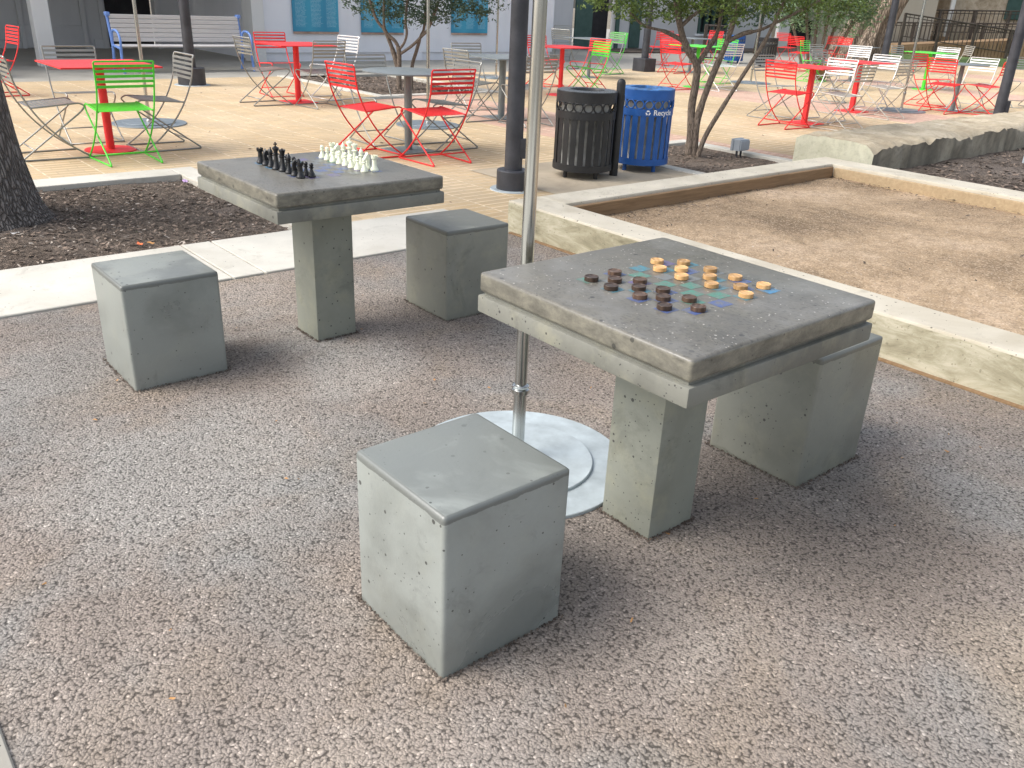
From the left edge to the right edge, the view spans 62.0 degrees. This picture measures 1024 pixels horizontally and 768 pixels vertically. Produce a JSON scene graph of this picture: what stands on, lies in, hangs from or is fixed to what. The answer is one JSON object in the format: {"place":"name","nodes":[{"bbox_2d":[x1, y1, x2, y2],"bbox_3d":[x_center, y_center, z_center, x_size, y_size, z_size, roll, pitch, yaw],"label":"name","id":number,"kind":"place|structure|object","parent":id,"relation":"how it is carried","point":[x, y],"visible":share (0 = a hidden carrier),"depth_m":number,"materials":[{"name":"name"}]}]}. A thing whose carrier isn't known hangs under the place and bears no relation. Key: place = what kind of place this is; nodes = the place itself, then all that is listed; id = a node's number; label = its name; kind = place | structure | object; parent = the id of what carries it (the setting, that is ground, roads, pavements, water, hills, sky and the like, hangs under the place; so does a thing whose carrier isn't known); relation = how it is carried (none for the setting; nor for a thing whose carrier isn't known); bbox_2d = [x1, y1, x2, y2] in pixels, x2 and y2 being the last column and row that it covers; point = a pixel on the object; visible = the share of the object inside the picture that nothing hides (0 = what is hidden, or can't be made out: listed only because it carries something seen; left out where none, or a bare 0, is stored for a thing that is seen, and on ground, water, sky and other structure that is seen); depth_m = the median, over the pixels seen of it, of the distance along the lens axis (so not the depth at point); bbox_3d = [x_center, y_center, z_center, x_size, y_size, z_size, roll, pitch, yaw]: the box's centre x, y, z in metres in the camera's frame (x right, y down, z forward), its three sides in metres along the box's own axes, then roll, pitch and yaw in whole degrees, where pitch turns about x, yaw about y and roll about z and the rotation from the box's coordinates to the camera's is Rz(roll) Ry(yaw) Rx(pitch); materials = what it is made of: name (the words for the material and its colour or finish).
{"place":"outdoors","nodes":[
{"label":"outdoors","id":0,"kind":"place"},
{"bbox_2d":[0,179,287,269],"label":"mulch bed","id":1,"kind":"object","parent":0,"point":[133,236],"visible":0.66,"depth_m":5.96,"materials":[{"name":"brown wood"}]},
{"bbox_2d":[0,78,56,230],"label":"oak tree","id":2,"kind":"object","parent":1,"relation":"on","point":[22,204],"visible":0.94,"depth_m":5.66,"materials":[{"name":"brown plant"}]},
{"bbox_2d":[0,209,508,318],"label":"walkway","id":3,"kind":"structure","parent":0,"point":[27,290],"depth_m":5.02,"materials":[{"name":"concrete"}]},
{"bbox_2d":[149,0,610,76],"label":"ground","id":4,"kind":"structure","parent":0,"point":[609,20],"depth_m":71.92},
{"bbox_2d":[0,728,14,767],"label":"edge strip","id":5,"kind":"object","parent":4,"relation":"on","point":[6,761],"depth_m":1.80,"materials":[{"name":"concrete"}]},
{"bbox_2d":[277,75,498,96],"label":"bed kerb","id":6,"kind":"structure","parent":4,"relation":"on","point":[480,90],"depth_m":14.76,"materials":[{"name":"concrete"}]},
{"bbox_2d":[508,157,1023,409],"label":"court curb","id":7,"kind":"structure","parent":4,"relation":"on","point":[981,359],"depth_m":5.50,"materials":[{"name":"concrete"}]},
{"bbox_2d":[771,0,938,47],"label":"beige building","id":8,"kind":"structure","parent":4,"relation":"on","point":[915,7],"depth_m":38.36,"materials":[{"name":"grey paint"}]},
{"bbox_2d":[930,0,1022,40],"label":"stone house","id":9,"kind":"structure","parent":4,"relation":"on","point":[1015,5],"depth_m":39.08,"materials":[{"name":"stone"}]},
{"bbox_2d":[300,75,471,94],"bbox_3d":[-2.340,-5.412,15.423,2.000,0.056,3.300,-17,31,-37],"label":"mulch bed","id":10,"kind":"object","parent":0,"point":[380,88],"visible":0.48,"depth_m":15.37,"materials":[{"name":"brown wood"}]},
{"bbox_2d":[341,0,509,90],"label":"tree","id":11,"kind":"object","parent":10,"relation":"on","point":[464,7],"visible":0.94,"depth_m":14.22,"materials":[{"name":"green plant"}]},
{"bbox_2d":[0,28,933,81],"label":"sidewalk","id":12,"kind":"structure","parent":0,"point":[26,68],"depth_m":18.80,"materials":[{"name":"concrete"}]},
{"bbox_2d":[104,11,254,73],"bbox_3d":[-6.101,-6.333,15.835,2.490,0.992,0.663,-17,31,-37],"label":"bench","id":13,"kind":"object","parent":12,"relation":"on","point":[149,32],"visible":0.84,"depth_m":15.76,"materials":[{"name":"blue paint"}]},
{"bbox_2d":[0,0,776,66],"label":"white building","id":14,"kind":"structure","parent":12,"relation":"on","point":[39,23],"depth_m":20.32,"materials":[{"name":"paint"}]},
{"bbox_2d":[103,0,153,46],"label":"dark doorway","id":15,"kind":"structure","parent":14,"relation":"in","point":[111,6],"depth_m":20.70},
{"bbox_2d":[291,0,338,33],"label":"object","id":16,"kind":"object","parent":14,"relation":"attached to","point":[315,16],"visible":1,"depth_m":19.04,"materials":[{"name":"blue glass"}]},
{"bbox_2d":[360,0,403,34],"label":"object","id":17,"kind":"object","parent":14,"relation":"attached to","point":[372,27],"visible":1,"depth_m":20.07,"materials":[{"name":"blue glass"}]},
{"bbox_2d":[451,0,487,34],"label":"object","id":18,"kind":"object","parent":14,"relation":"attached to","point":[469,25],"visible":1,"depth_m":21.66,"materials":[{"name":"blue glass"}]},
{"bbox_2d":[591,0,608,47],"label":"dark doorway","id":19,"kind":"structure","parent":14,"relation":"in","point":[599,22],"depth_m":29.84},
{"bbox_2d":[695,0,728,36],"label":"window","id":20,"kind":"structure","parent":14,"relation":"in","point":[701,22],"depth_m":32.89,"materials":[{"name":"black glass"}]},
{"bbox_2d":[709,0,795,53],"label":"bushy tree","id":21,"kind":"object","parent":12,"relation":"on","point":[762,22],"visible":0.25,"depth_m":30.91,"materials":[{"name":"green plant"}]},
{"bbox_2d":[816,0,908,60],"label":"leaning tree","id":22,"kind":"object","parent":12,"relation":"on","point":[872,39],"visible":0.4,"depth_m":30.20,"materials":[{"name":"plant"}]},
{"bbox_2d":[877,0,899,62],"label":"lamp post","id":23,"kind":"object","parent":12,"relation":"on","point":[890,27],"visible":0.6,"depth_m":29.37,"materials":[{"name":"grey metal"}]},
{"bbox_2d":[891,22,1016,41],"bbox_3d":[20.362,-15.549,38.318,7.951,1.530,0.100,3,24,0],"label":"railing","id":24,"kind":"object","parent":12,"relation":"on","point":[915,25],"visible":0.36,"depth_m":38.16,"materials":[{"name":"black metal"}]},
{"bbox_2d":[896,13,1014,58],"bbox_3d":[19.181,-14.888,36.556,5.053,1.680,0.100,3,24,0],"label":"railing","id":25,"kind":"object","parent":12,"relation":"on","point":[1008,43],"visible":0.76,"depth_m":36.48,"materials":[{"name":"black metal"}]},
{"bbox_2d":[932,9,1019,40],"bbox_3d":[20.132,-15.994,38.671,8.051,2.030,0.100,3,24,0],"label":"railing","id":26,"kind":"object","parent":12,"relation":"on","point":[975,13],"visible":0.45,"depth_m":38.37,"materials":[{"name":"black metal"}]},
{"bbox_2d":[0,233,1023,767],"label":"play surface","id":27,"kind":"object","parent":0,"point":[136,527],"visible":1,"depth_m":2.42,"materials":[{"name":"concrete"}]},
{"bbox_2d":[91,250,227,390],"bbox_3d":[-1.481,-0.257,3.602,0.385,0.492,0.385,-17,31,-37],"label":"cube seat","id":28,"kind":"object","parent":27,"relation":"on","point":[160,314],"visible":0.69,"depth_m":3.46,"materials":[{"name":"concrete"}]},
{"bbox_2d":[197,149,443,340],"bbox_3d":[-0.883,-0.590,3.990,0.806,0.828,0.806,-17,31,-37],"label":"game table","id":29,"kind":"object","parent":27,"relation":"on","point":[324,205],"visible":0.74,"depth_m":3.77,"materials":[{"name":"concrete"}]},
{"bbox_2d":[406,209,507,320],"bbox_3d":[-0.294,-0.615,4.489,0.385,0.510,0.385,-16,30,-35],"label":"cube seat","id":30,"kind":"object","parent":27,"relation":"on","point":[452,256],"visible":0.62,"depth_m":4.33,"materials":[{"name":"concrete"}]},
{"bbox_2d":[355,593,563,682],"bbox_3d":[-0.142,0.601,2.307,0.430,0.009,0.429,-17,31,-37],"label":"grit","id":31,"kind":"object","parent":27,"relation":"on","point":[360,600],"visible":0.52,"depth_m":2.17,"materials":[{"name":"grey gravel"}]},
{"bbox_2d":[356,413,568,678],"bbox_3d":[-0.134,0.418,2.225,0.385,0.510,0.385,-17,31,-37],"label":"cube seat","id":32,"kind":"object","parent":27,"relation":"on","point":[461,526],"visible":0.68,"depth_m":2.08,"materials":[{"name":"concrete"}]},
{"bbox_2d":[436,0,608,518],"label":"umbrella stand","id":33,"kind":"object","parent":27,"relation":"on","point":[579,451],"visible":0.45,"depth_m":2.90,"materials":[{"name":"silver metal"}]},
{"bbox_2d":[596,507,695,541],"bbox_3d":[0.435,0.421,2.763,0.259,0.009,0.251,-17,31,-36],"label":"grit","id":34,"kind":"object","parent":27,"relation":"on","point":[660,535],"visible":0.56,"depth_m":2.69,"materials":[{"name":"grey gravel"}]},
{"bbox_2d":[478,237,874,539],"bbox_3d":[0.450,0.094,2.616,0.806,0.828,0.806,-17,31,-36],"label":"game table","id":35,"kind":"object","parent":27,"relation":"on","point":[677,367],"visible":0.82,"depth_m":2.37,"materials":[{"name":"concrete"}]},
{"bbox_2d":[710,333,882,486],"bbox_3d":[1.025,0.053,3.120,0.385,0.534,0.385,-17,31,-36],"label":"cube seat","id":36,"kind":"object","parent":27,"relation":"on","point":[798,426],"visible":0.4,"depth_m":2.97,"materials":[{"name":"concrete"}]},
{"bbox_2d":[2,62,1023,226],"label":"paved plaza","id":37,"kind":"structure","parent":0,"point":[231,123],"depth_m":11.18,"materials":[{"name":"beige concrete"}]},
{"bbox_2d":[0,25,29,96],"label":"wire chair","id":38,"kind":"object","parent":37,"relation":"on","point":[6,41],"visible":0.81,"depth_m":11.59,"materials":[{"name":"red metal"}]},
{"bbox_2d":[0,55,93,161],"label":"wire chair","id":39,"kind":"object","parent":37,"relation":"on","point":[38,103],"visible":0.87,"depth_m":7.69,"materials":[{"name":"silver metal"}]},
{"bbox_2d":[40,45,124,144],"bbox_3d":[-4.321,-2.919,8.591,0.513,0.883,0.595,-17,31,-36],"label":"wire chair","id":40,"kind":"object","parent":37,"relation":"on","point":[53,68],"visible":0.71,"depth_m":8.58,"materials":[{"name":"silver metal"}]},
{"bbox_2d":[35,59,162,153],"bbox_3d":[-3.883,-2.638,8.130,0.880,0.790,0.880,-17,31,-37],"label":"bistro table","id":41,"kind":"object","parent":37,"relation":"on","point":[110,147],"visible":0.85,"depth_m":8.09,"materials":[{"name":"red metal"}]},
{"bbox_2d":[84,60,162,166],"bbox_3d":[-3.514,-2.456,7.653,0.513,0.883,0.595,-17,31,-36],"label":"wire chair","id":42,"kind":"object","parent":37,"relation":"on","point":[137,106],"visible":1,"depth_m":7.49,"materials":[{"name":"green metal"}]},
{"bbox_2d":[111,0,186,128],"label":"umbrella stand","id":43,"kind":"object","parent":37,"relation":"on","point":[135,123],"visible":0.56,"depth_m":9.71,"materials":[{"name":"metal"}]},
{"bbox_2d":[121,51,201,152],"bbox_3d":[-3.457,-2.775,8.363,0.595,0.883,0.513,-17,31,-37],"label":"wire chair","id":44,"kind":"object","parent":37,"relation":"on","point":[163,99],"visible":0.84,"depth_m":8.38,"materials":[{"name":"silver metal"}]},
{"bbox_2d":[33,167,291,229],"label":"bed kerb","id":45,"kind":"structure","parent":37,"relation":"on","point":[192,174],"depth_m":7.08,"materials":[{"name":"concrete"}]},
{"bbox_2d":[174,0,209,86],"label":"lamp post","id":46,"kind":"object","parent":37,"relation":"on","point":[198,78],"visible":0.93,"depth_m":13.60,"materials":[{"name":"grey metal"}]},
{"bbox_2d":[232,35,292,106],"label":"wire chair","id":47,"kind":"object","parent":37,"relation":"on","point":[261,69],"visible":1,"depth_m":11.79,"materials":[{"name":"silver metal"}]},
{"bbox_2d":[253,32,303,96],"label":"wire chair","id":48,"kind":"object","parent":37,"relation":"on","point":[256,47],"visible":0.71,"depth_m":12.95,"materials":[{"name":"red metal"}]},
{"bbox_2d":[254,42,334,103],"bbox_3d":[-3.079,-4.450,12.212,0.860,0.790,0.860,-17,31,-37],"label":"bistro table","id":49,"kind":"object","parent":37,"relation":"on","point":[296,46],"visible":0.88,"depth_m":12.13,"materials":[{"name":"red metal"}]},
{"bbox_2d":[295,40,345,109],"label":"wire chair","id":50,"kind":"object","parent":37,"relation":"on","point":[315,71],"visible":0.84,"depth_m":11.67,"materials":[{"name":"silver metal"}]},
{"bbox_2d":[309,35,359,99],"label":"wire chair","id":51,"kind":"object","parent":37,"relation":"on","point":[338,37],"visible":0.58,"depth_m":12.90,"materials":[{"name":"silver metal"}]},
{"bbox_2d":[324,60,405,157],"bbox_3d":[-1.447,-2.714,8.432,0.595,0.883,0.513,-19,32,-39],"label":"wire chair","id":52,"kind":"object","parent":37,"relation":"on","point":[370,106],"visible":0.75,"depth_m":8.35,"materials":[{"name":"red metal"}]},
{"bbox_2d":[344,54,414,146],"bbox_3d":[-1.434,-3.087,9.257,0.513,0.883,0.595,-17,31,-37],"label":"wire chair","id":53,"kind":"object","parent":37,"relation":"on","point":[375,75],"visible":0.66,"depth_m":9.28,"materials":[{"name":"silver metal"}]},
{"bbox_2d":[362,67,452,154],"bbox_3d":[-1.072,-2.814,8.804,0.920,0.790,0.920,-17,31,-37],"label":"bistro table","id":54,"kind":"object","parent":37,"relation":"on","point":[407,73],"visible":0.93,"depth_m":8.74,"materials":[{"name":"grey metal"}]},
{"bbox_2d":[396,0,459,129],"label":"umbrella stand","id":55,"kind":"object","parent":37,"relation":"on","point":[416,124],"visible":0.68,"depth_m":10.52,"materials":[{"name":"metal"}]},
{"bbox_2d":[398,69,475,166],"bbox_3d":[-0.734,-2.623,8.305,0.513,0.883,0.595,-17,31,-36],"label":"wire chair","id":56,"kind":"object","parent":37,"relation":"on","point":[427,111],"visible":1,"depth_m":8.19,"materials":[{"name":"red metal"}]},
{"bbox_2d":[412,59,481,151],"bbox_3d":[-0.712,-2.983,9.101,0.595,0.883,0.513,-16,30,-35],"label":"wire chair","id":57,"kind":"object","parent":37,"relation":"on","point":[439,102],"visible":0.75,"depth_m":9.11,"materials":[{"name":"silver metal"}]},
{"bbox_2d":[442,48,499,122],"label":"wire chair","id":58,"kind":"object","parent":37,"relation":"on","point":[479,84],"visible":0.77,"depth_m":11.15,"materials":[{"name":"silver metal"}]},
{"bbox_2d":[451,42,498,110],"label":"wire chair","id":59,"kind":"object","parent":37,"relation":"on","point":[484,75],"visible":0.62,"depth_m":12.49,"materials":[{"name":"silver metal"}]},
{"bbox_2d":[457,54,548,119],"bbox_3d":[-0.135,-4.026,11.574,0.880,0.790,0.880,-17,31,-37],"label":"bistro table","id":60,"kind":"object","parent":37,"relation":"on","point":[502,58],"visible":0.75,"depth_m":11.51,"materials":[{"name":"grey metal"}]},
{"bbox_2d":[490,0,528,193],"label":"lamp post","id":61,"kind":"object","parent":37,"relation":"on","point":[510,176],"visible":0.82,"depth_m":7.04,"materials":[{"name":"black metal"}]},
{"bbox_2d":[498,54,559,127],"bbox_3d":[0.209,-3.811,11.023,0.513,0.883,0.595,-15,30,-33],"label":"wire chair","id":62,"kind":"object","parent":37,"relation":"on","point":[527,85],"visible":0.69,"depth_m":10.85,"materials":[{"name":"silver metal"}]},
{"bbox_2d":[528,45,596,95],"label":"bistro table","id":63,"kind":"object","parent":37,"relation":"on","point":[562,48],"visible":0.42,"depth_m":14.63,"materials":[{"name":"red metal"}]},
{"bbox_2d":[471,161,692,193],"bbox_3d":[0.920,-1.918,7.978,1.850,0.001,1.900,-17,31,-37],"label":"bin pad","id":64,"kind":"object","parent":37,"relation":"on","point":[551,179],"visible":0.4,"depth_m":8.02,"materials":[{"name":"beige concrete"}]},
{"bbox_2d":[552,87,617,179],"bbox_3d":[0.671,-2.329,7.924,0.559,0.780,0.558,3,24,0],"label":"litter bin","id":65,"kind":"object","parent":64,"relation":"on","point":[584,128],"visible":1,"depth_m":7.72,"materials":[{"name":"black metal"}]},
{"bbox_2d":[609,79,625,175],"bbox_3d":[0.958,-2.393,7.975,0.144,0.878,0.088,3,24,0],"label":"bollard","id":66,"kind":"object","parent":64,"relation":"on","point":[621,86],"visible":0.88,"depth_m":7.94,"materials":[{"name":"black metal"}]},
{"bbox_2d":[619,85,674,171],"bbox_3d":[1.288,-2.518,8.402,0.559,0.780,0.558,3,24,0],"label":"litter bin","id":67,"kind":"object","parent":64,"relation":"on","point":[647,118],"visible":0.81,"depth_m":8.19,"materials":[{"name":"blue metal"}]},
{"bbox_2d":[566,41,611,87],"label":"wire chair","id":68,"kind":"object","parent":37,"relation":"on","point":[594,43],"visible":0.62,"depth_m":14.66,"materials":[{"name":"green metal"}]},
{"bbox_2d":[568,38,611,88],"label":"wire chair","id":69,"kind":"object","parent":37,"relation":"on","point":[594,63],"visible":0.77,"depth_m":15.94,"materials":[{"name":"metal"}]},
{"bbox_2d":[632,1,655,71],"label":"lamp post","id":70,"kind":"object","parent":37,"relation":"on","point":[644,63],"visible":0.89,"depth_m":20.72,"materials":[{"name":"grey metal"}]},
{"bbox_2d":[658,40,692,89],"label":"wire chair","id":71,"kind":"object","parent":37,"relation":"on","point":[675,63],"visible":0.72,"depth_m":16.62,"materials":[{"name":"red metal"}]},
{"bbox_2d":[699,44,744,91],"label":"wire chair","id":72,"kind":"object","parent":37,"relation":"on","point":[723,65],"visible":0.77,"depth_m":16.73,"materials":[{"name":"silver metal"}]},
{"bbox_2d":[656,139,792,174],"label":"bed kerb","id":73,"kind":"structure","parent":37,"relation":"on","point":[728,150],"depth_m":9.62,"materials":[{"name":"concrete"}]},
{"bbox_2d":[755,37,778,65],"bbox_3d":[7.381,-9.619,24.696,0.559,0.780,0.558,3,24,0],"label":"litter bin","id":74,"kind":"object","parent":37,"relation":"on","point":[770,46],"visible":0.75,"depth_m":24.46,"materials":[{"name":"black metal"}]},
{"bbox_2d":[746,55,800,120],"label":"wire chair","id":75,"kind":"object","parent":37,"relation":"on","point":[777,86],"visible":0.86,"depth_m":12.92,"materials":[{"name":"red metal"}]},
{"bbox_2d":[758,59,813,129],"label":"wire chair","id":76,"kind":"object","parent":37,"relation":"on","point":[789,92],"visible":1,"depth_m":11.84,"materials":[{"name":"red metal"}]},
{"bbox_2d":[774,64,852,125],"bbox_3d":[4.328,-4.212,12.440,0.800,0.790,0.800,-17,31,-37],"label":"bistro table","id":77,"kind":"object","parent":37,"relation":"on","point":[810,83],"visible":0.88,"depth_m":12.38,"materials":[{"name":"red metal"}]},
{"bbox_2d":[804,50,850,103],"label":"wire chair","id":78,"kind":"object","parent":37,"relation":"on","point":[825,75],"visible":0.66,"depth_m":15.54,"materials":[{"name":"silver metal"}]},
{"bbox_2d":[797,57,858,122],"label":"wire chair","id":79,"kind":"object","parent":37,"relation":"on","point":[854,72],"visible":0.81,"depth_m":12.88,"materials":[{"name":"silver metal"}]},
{"bbox_2d":[770,0,889,64],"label":"bushy tree","id":80,"kind":"object","parent":37,"relation":"on","point":[855,18],"visible":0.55,"depth_m":25.12,"materials":[{"name":"green plant"}]},
{"bbox_2d":[810,65,878,130],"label":"wire chair","id":81,"kind":"object","parent":37,"relation":"on","point":[843,95],"visible":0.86,"depth_m":11.93,"materials":[{"name":"silver metal"}]},
{"bbox_2d":[825,60,896,113],"bbox_3d":[5.744,-4.964,14.243,0.820,0.790,0.820,-17,31,-37],"label":"bistro table","id":82,"kind":"object","parent":37,"relation":"on","point":[854,91],"visible":0.8,"depth_m":14.21,"materials":[{"name":"red metal"}]},
{"bbox_2d":[846,54,901,110],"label":"wire chair","id":83,"kind":"object","parent":37,"relation":"on","point":[880,81],"visible":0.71,"depth_m":14.74,"materials":[{"name":"silver metal"}]},
{"bbox_2d":[855,61,918,120],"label":"wire chair","id":84,"kind":"object","parent":37,"relation":"on","point":[884,87],"visible":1,"depth_m":13.48,"materials":[{"name":"silver metal"}]},
{"bbox_2d":[876,0,925,113],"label":"umbrella stand","id":85,"kind":"object","parent":37,"relation":"on","point":[901,109],"visible":0.93,"depth_m":14.62,"materials":[{"name":"metal"}]},
{"bbox_2d":[792,111,1023,168],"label":"stone block wall","id":86,"kind":"structure","parent":37,"relation":"on","point":[896,145],"depth_m":8.99,"materials":[{"name":"stone"}]},
{"bbox_2d":[904,54,951,107],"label":"wire chair","id":87,"kind":"object","parent":37,"relation":"on","point":[925,79],"visible":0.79,"depth_m":15.78,"materials":[{"name":"red metal"}]},
{"bbox_2d":[918,57,964,114],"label":"wire chair","id":88,"kind":"object","parent":37,"relation":"on","point":[954,84],"visible":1,"depth_m":14.55,"materials":[{"name":"red metal"}]},
{"bbox_2d":[889,38,1023,58],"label":"access ramp","id":89,"kind":"structure","parent":37,"relation":"on","point":[929,46],"depth_m":36.93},
{"bbox_2d":[935,62,989,111],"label":"bistro table","id":90,"kind":"object","parent":37,"relation":"on","point":[959,81],"visible":0.84,"depth_m":14.98,"materials":[{"name":"grey metal"}]},
{"bbox_2d":[945,57,999,111],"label":"wire chair","id":91,"kind":"object","parent":37,"relation":"on","point":[995,69],"visible":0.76,"depth_m":15.36,"materials":[{"name":"silver metal"}]},
{"bbox_2d":[959,62,1006,114],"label":"wire chair","id":92,"kind":"object","parent":37,"relation":"on","point":[985,85],"visible":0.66,"depth_m":14.74,"materials":[{"name":"metal"}]},
{"bbox_2d":[993,0,1023,113],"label":"lamp post","id":93,"kind":"object","parent":37,"relation":"on","point":[1002,104],"visible":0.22,"depth_m":12.33,"materials":[{"name":"black metal"}]},
{"bbox_2d":[611,48,823,51],"bbox_3d":[8.424,-12.855,32.820,13.800,0.001,1.900,-17,31,-37],"label":"curb","id":94,"kind":"object","parent":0,"point":[695,49],"visible":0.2,"depth_m":31.30,"materials":[{"name":"grey concrete"}]},
{"bbox_2d":[667,144,777,172],"bbox_3d":[2.253,-2.361,9.147,1.400,0.031,2.200,-17,31,-37],"label":"mulch bed","id":95,"kind":"object","parent":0,"point":[694,164],"visible":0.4,"depth_m":9.33,"materials":[{"name":"brown wood"}]},
{"bbox_2d":[577,0,878,156],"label":"tree","id":96,"kind":"object","parent":95,"relation":"on","point":[681,10],"visible":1,"depth_m":8.94,"materials":[{"name":"green plant"}]},
{"bbox_2d":[605,177,1023,334],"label":"sand court","id":97,"kind":"object","parent":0,"point":[945,283],"visible":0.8,"depth_m":5.86,"materials":[{"name":"sand"}]},
{"bbox_2d":[801,47,1023,68],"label":"lawn","id":98,"kind":"structure","parent":0,"point":[1002,61],"depth_m":34.33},
{"bbox_2d":[896,148,1023,191],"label":"mulch bed","id":99,"kind":"object","parent":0,"point":[996,168],"visible":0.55,"depth_m":8.74,"materials":[{"name":"brown wood"}]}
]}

